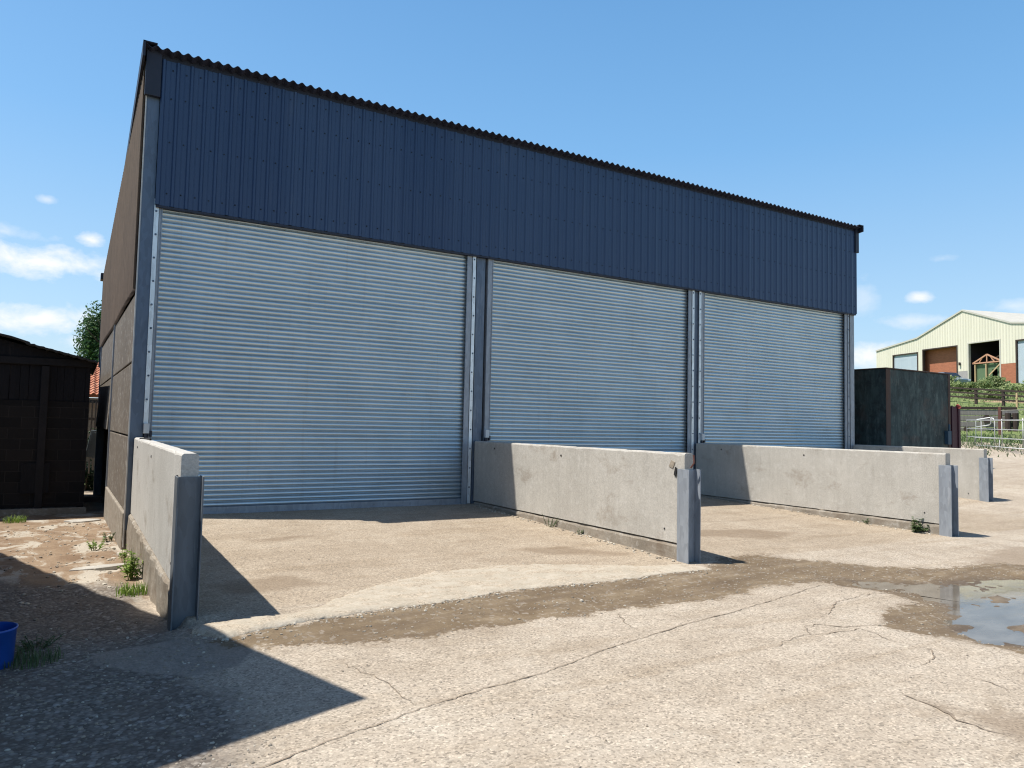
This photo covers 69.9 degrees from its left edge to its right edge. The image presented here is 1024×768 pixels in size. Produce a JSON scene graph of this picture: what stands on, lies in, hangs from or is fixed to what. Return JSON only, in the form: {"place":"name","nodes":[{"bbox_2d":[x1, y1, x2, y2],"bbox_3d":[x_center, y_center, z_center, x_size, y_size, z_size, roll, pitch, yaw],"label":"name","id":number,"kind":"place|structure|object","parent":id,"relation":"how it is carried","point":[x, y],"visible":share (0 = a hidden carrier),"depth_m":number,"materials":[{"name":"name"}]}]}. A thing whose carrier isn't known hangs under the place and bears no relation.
{"place":"outdoors","nodes":[
{"label":"outdoors","id":0,"kind":"place"},
{"bbox_2d":[64,519,100,522],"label":"concrete slab","id":1,"kind":"structure","parent":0,"point":[80,520],"depth_m":14.17,"materials":[{"name":"beige concrete"}]},
{"bbox_2d":[0,383,1023,767],"bbox_3d":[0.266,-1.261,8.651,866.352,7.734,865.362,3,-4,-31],"label":"ground","id":2,"kind":"structure","parent":0,"point":[724,663],"depth_m":5.42,"materials":[{"name":"beige concrete"}]},
{"bbox_2d":[0,622,18,669],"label":"bucket","id":3,"kind":"object","parent":2,"relation":"on","point":[8,631],"visible":0.94,"depth_m":4.96,"materials":[{"name":"blue plastic"}]},
{"bbox_2d":[2,514,27,523],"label":"grass tuft","id":4,"kind":"object","parent":2,"relation":"on","point":[15,519],"visible":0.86,"depth_m":13.89,"materials":[{"name":"green plant"}]},
{"bbox_2d":[3,642,70,669],"bbox_3d":[-3.340,1.897,5.092,0.421,0.108,0.406,-1,-4,30],"label":"grass tuft","id":5,"kind":"object","parent":2,"relation":"on","point":[35,657],"visible":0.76,"depth_m":5.08,"materials":[{"name":"green plant"}]},
{"bbox_2d":[15,634,63,651],"bbox_3d":[-3.525,1.928,5.425,0.358,0.109,0.294,3,-4,-31],"label":"weed","id":6,"kind":"object","parent":2,"relation":"on","point":[28,645],"visible":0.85,"depth_m":5.43,"materials":[{"name":"green plant"}]},
{"bbox_2d":[0,333,97,515],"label":"black barn","id":7,"kind":"structure","parent":2,"relation":"on","point":[44,400],"depth_m":15.35,"materials":[{"name":"wood"}]},
{"bbox_2d":[84,497,101,501],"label":"timber kerb","id":8,"kind":"structure","parent":7,"relation":"attached to","point":[92,499],"depth_m":15.98,"materials":[{"name":"black wood"}]},
{"bbox_2d":[73,300,101,361],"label":"broadleaf tree","id":9,"kind":"object","parent":2,"relation":"on","point":[89,342],"visible":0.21,"depth_m":41.67,"materials":[{"name":"green plant"}]},
{"bbox_2d":[84,428,93,490],"bbox_3d":[-12.300,2.233,21.070,1.188,1.942,0.756,3,-4,-31],"label":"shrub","id":10,"kind":"object","parent":2,"relation":"on","point":[89,481],"visible":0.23,"depth_m":21.14,"materials":[{"name":"green plant"}]},
{"bbox_2d":[86,430,95,457],"bbox_3d":[-11.675,1.678,20.450,0.417,0.783,0.124,4,-4,-39],"label":"metal sheet","id":11,"kind":"object","parent":2,"relation":"on","point":[90,450],"visible":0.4,"depth_m":20.40,"materials":[{"name":"grey metal"}]},
{"bbox_2d":[85,399,96,473],"bbox_3d":[-12.182,1.480,20.658,0.924,2.144,0.072,3,-4,-31],"label":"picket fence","id":12,"kind":"object","parent":2,"relation":"on","point":[91,418],"visible":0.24,"depth_m":20.78,"materials":[{"name":"wood"}]},
{"bbox_2d":[86,364,99,475],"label":"pantile house","id":13,"kind":"structure","parent":2,"relation":"on","point":[94,384],"depth_m":26.34,"materials":[{"name":"ceramic"}]},
{"bbox_2d":[86,537,104,550],"bbox_3d":[-6.018,2.334,10.595,0.273,0.185,0.273,3,-4,-31],"label":"weed","id":14,"kind":"object","parent":2,"relation":"on","point":[93,544],"visible":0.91,"depth_m":10.57,"materials":[{"name":"green plant"}]},
{"bbox_2d":[69,563,126,570],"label":"concrete slab","id":15,"kind":"structure","parent":2,"relation":"on","point":[106,567],"depth_m":9.10,"materials":[{"name":"beige concrete"}]},
{"bbox_2d":[102,532,114,541],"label":"weed","id":16,"kind":"object","parent":2,"relation":"on","point":[109,537],"visible":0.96,"depth_m":11.72,"materials":[{"name":"green plant"}]},
{"bbox_2d":[118,544,133,561],"bbox_3d":[-5.066,2.234,9.614,0.232,0.251,0.166,0,-3,17],"label":"weed","id":17,"kind":"object","parent":2,"relation":"on","point":[124,554],"visible":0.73,"depth_m":9.64,"materials":[{"name":"green plant"}]},
{"bbox_2d":[117,560,137,571],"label":"weed","id":18,"kind":"object","parent":2,"relation":"on","point":[125,566],"visible":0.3,"depth_m":8.91,"materials":[{"name":"green plant"}]},
{"bbox_2d":[115,580,147,596],"bbox_3d":[-3.916,2.114,7.569,0.345,0.163,0.351,3,-4,-31],"label":"grass tuft","id":19,"kind":"object","parent":2,"relation":"on","point":[128,591],"visible":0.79,"depth_m":7.54,"materials":[{"name":"green plant"}]},
{"bbox_2d":[121,549,142,579],"bbox_3d":[-4.363,2.076,8.392,0.310,0.366,0.278,0,-3,18],"label":"weed","id":20,"kind":"object","parent":2,"relation":"on","point":[130,571],"visible":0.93,"depth_m":8.40,"materials":[{"name":"green plant"}]},
{"bbox_2d":[126,437,204,630],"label":"concrete wall","id":21,"kind":"structure","parent":2,"relation":"on","point":[164,531],"depth_m":6.57,"materials":[{"name":"concrete"}]},
{"bbox_2d":[191,563,711,638],"bbox_3d":[-0.357,2.095,7.554,5.625,0.141,1.332,3,-4,-34],"label":"concrete strip","id":22,"kind":"object","parent":2,"relation":"on","point":[437,586],"visible":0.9,"depth_m":7.29,"materials":[{"name":"beige concrete"}]},
{"bbox_2d":[93,39,863,549],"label":"storage barn","id":23,"kind":"structure","parent":2,"relation":"on","point":[317,299],"depth_m":13.48,"materials":[{"name":"blue metal"}]},
{"bbox_2d":[143,203,475,513],"bbox_3d":[-3.132,-0.349,12.488,5.559,5.000,0.200,3,-4,-31],"label":"roller door","id":24,"kind":"structure","parent":23,"relation":"in","point":[302,370],"depth_m":12.36,"materials":[{"name":"metal"}]},
{"bbox_2d":[481,259,694,453],"bbox_3d":[1.817,-0.070,15.426,5.454,5.000,0.200,3,-4,-31],"label":"roller door","id":25,"kind":"structure","parent":23,"relation":"in","point":[570,359],"depth_m":15.34,"materials":[{"name":"metal"}]},
{"bbox_2d":[698,291,849,448],"bbox_3d":[6.680,0.203,18.314,5.568,5.001,0.200,3,-4,-31],"label":"roller door","id":26,"kind":"structure","parent":23,"relation":"in","point":[770,374],"depth_m":18.27,"materials":[{"name":"metal"}]},
{"bbox_2d":[0,497,1023,767],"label":"loose stones","id":27,"kind":"object","parent":2,"relation":"on","point":[198,637],"visible":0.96,"depth_m":5.56,"materials":[{"name":"grey gravel"}]},
{"bbox_2d":[542,514,556,526],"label":"weed","id":28,"kind":"object","parent":2,"relation":"on","point":[551,522],"visible":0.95,"depth_m":11.38,"materials":[{"name":"green plant"}]},
{"bbox_2d":[473,441,700,563],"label":"concrete wall","id":29,"kind":"structure","parent":2,"relation":"on","point":[647,501],"depth_m":10.43,"materials":[{"name":"concrete"}]},
{"bbox_2d":[696,443,958,536],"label":"concrete wall","id":30,"kind":"structure","parent":2,"relation":"on","point":[897,489],"depth_m":13.52,"materials":[{"name":"concrete"}]},
{"bbox_2d":[854,367,951,447],"bbox_3d":[11.121,1.395,22.204,3.230,3.475,2.745,3,-4,-31],"label":"steel tank","id":31,"kind":"object","parent":2,"relation":"on","point":[899,407],"visible":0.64,"depth_m":20.95,"materials":[{"name":"black metal"}]},
{"bbox_2d":[909,516,928,532],"bbox_3d":[6.758,2.346,12.177,0.389,0.275,0.385,3,-4,-31],"label":"weed","id":32,"kind":"object","parent":2,"relation":"on","point":[918,528],"visible":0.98,"depth_m":12.14,"materials":[{"name":"green plant"}]},
{"bbox_2d":[853,445,992,501],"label":"concrete wall","id":33,"kind":"structure","parent":2,"relation":"on","point":[975,474],"depth_m":17.12,"materials":[{"name":"concrete"}]},
{"bbox_2d":[852,577,1023,645],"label":"puddle","id":34,"kind":"object","parent":2,"relation":"on","point":[988,621],"visible":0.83,"depth_m":7.42,"materials":[{"name":"liquid"}]},
{"bbox_2d":[876,310,1023,382],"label":"cream shed","id":35,"kind":"structure","parent":2,"relation":"on","point":[960,342],"depth_m":75.75,"materials":[{"name":"beige metal"}]},
{"bbox_2d":[894,353,916,369],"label":"roller door","id":36,"kind":"structure","parent":35,"relation":"in","point":[909,361],"depth_m":82.88,"materials":[{"name":"white metal"}]},
{"bbox_2d":[1018,340,1023,382],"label":"roller door","id":37,"kind":"structure","parent":35,"relation":"in","point":[1020,343],"depth_m":68.87,"materials":[{"name":"white metal"}]},
{"bbox_2d":[938,372,970,382],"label":"parked car","id":38,"kind":"object","parent":2,"relation":"on","point":[965,380],"visible":0.2,"depth_m":64.32,"materials":[{"name":"silver paint"}]},
{"bbox_2d":[950,404,960,447],"bbox_3d":[13.011,1.871,22.770,0.470,2.473,1.681,3,-4,-31],"label":"post","id":39,"kind":"object","parent":2,"relation":"on","point":[956,426],"visible":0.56,"depth_m":22.16,"materials":[{"name":"paint"}]},
{"bbox_2d":[950,375,960,386],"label":"bush","id":40,"kind":"object","parent":2,"relation":"on","point":[952,378],"visible":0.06,"depth_m":63.81,"materials":[{"name":"green plant"}]},
{"bbox_2d":[950,381,978,391],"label":"bush","id":41,"kind":"object","parent":2,"relation":"on","point":[963,384],"visible":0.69,"depth_m":60.99,"materials":[{"name":"green plant"}]},
{"bbox_2d":[975,417,994,441],"bbox_3d":[19.700,2.094,30.527,0.083,1.420,1.416,1,-3,5],"label":"tube hoop","id":42,"kind":"object","parent":2,"relation":"on","point":[985,425],"visible":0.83,"depth_m":30.32,"materials":[{"name":"silver metal"}]},
{"bbox_2d":[972,354,999,382],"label":"shelter frame","id":43,"kind":"object","parent":2,"relation":"on","point":[981,370],"visible":0.52,"depth_m":73.15,"materials":[{"name":"brown wood"}]},
{"bbox_2d":[961,387,1010,398],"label":"bush","id":44,"kind":"object","parent":2,"relation":"on","point":[987,396],"visible":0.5,"depth_m":53.96,"materials":[{"name":"green plant"}]},
{"bbox_2d":[950,387,1023,406],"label":"post and rail fence","id":45,"kind":"object","parent":2,"relation":"on","point":[976,397],"visible":0.53,"depth_m":49.61,"materials":[{"name":"brown wood"}]},
{"bbox_2d":[950,390,1023,433],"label":"bank grass","id":46,"kind":"structure","parent":2,"relation":"on","point":[985,405],"depth_m":48.78,"materials":[{"name":"green plant"}]},
{"bbox_2d":[960,407,1018,431],"bbox_3d":[22.708,2.068,35.174,2.759,1.940,0.636,0,-4,23],"label":"sleeper stack","id":47,"kind":"object","parent":2,"relation":"on","point":[990,412],"visible":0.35,"depth_m":35.13,"materials":[{"name":"grey wood"}]},
{"bbox_2d":[961,432,1023,456],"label":"gate weeds","id":48,"kind":"object","parent":2,"relation":"on","point":[963,439],"visible":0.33,"depth_m":29.72,"materials":[{"name":"green plant"}]},
{"bbox_2d":[974,375,1011,390],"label":"bush","id":49,"kind":"object","parent":2,"relation":"on","point":[995,381],"visible":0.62,"depth_m":58.84,"materials":[{"name":"green plant"}]},
{"bbox_2d":[966,418,1023,449],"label":"field gate","id":50,"kind":"structure","parent":2,"relation":"on","point":[1001,429],"depth_m":27.13,"materials":[{"name":"silver metal"}]},
{"bbox_2d":[974,437,1023,449],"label":"field gate","id":51,"kind":"structure","parent":2,"relation":"on","point":[990,438],"depth_m":27.96,"materials":[{"name":"silver metal"}]},
{"bbox_2d":[998,407,1023,434],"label":"rail fence","id":52,"kind":"object","parent":2,"relation":"on","point":[1000,410],"visible":0.62,"depth_m":33.18,"materials":[{"name":"brown wood"}]},
{"bbox_2d":[1000,381,1023,394],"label":"bush","id":53,"kind":"object","parent":2,"relation":"on","point":[1011,387],"visible":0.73,"depth_m":57.48,"materials":[{"name":"green plant"}]},
{"bbox_2d":[0,0,1023,397],"label":"sky","id":54,"kind":"structure","parent":0,"point":[900,120],"materials":[{"name":"blue"}]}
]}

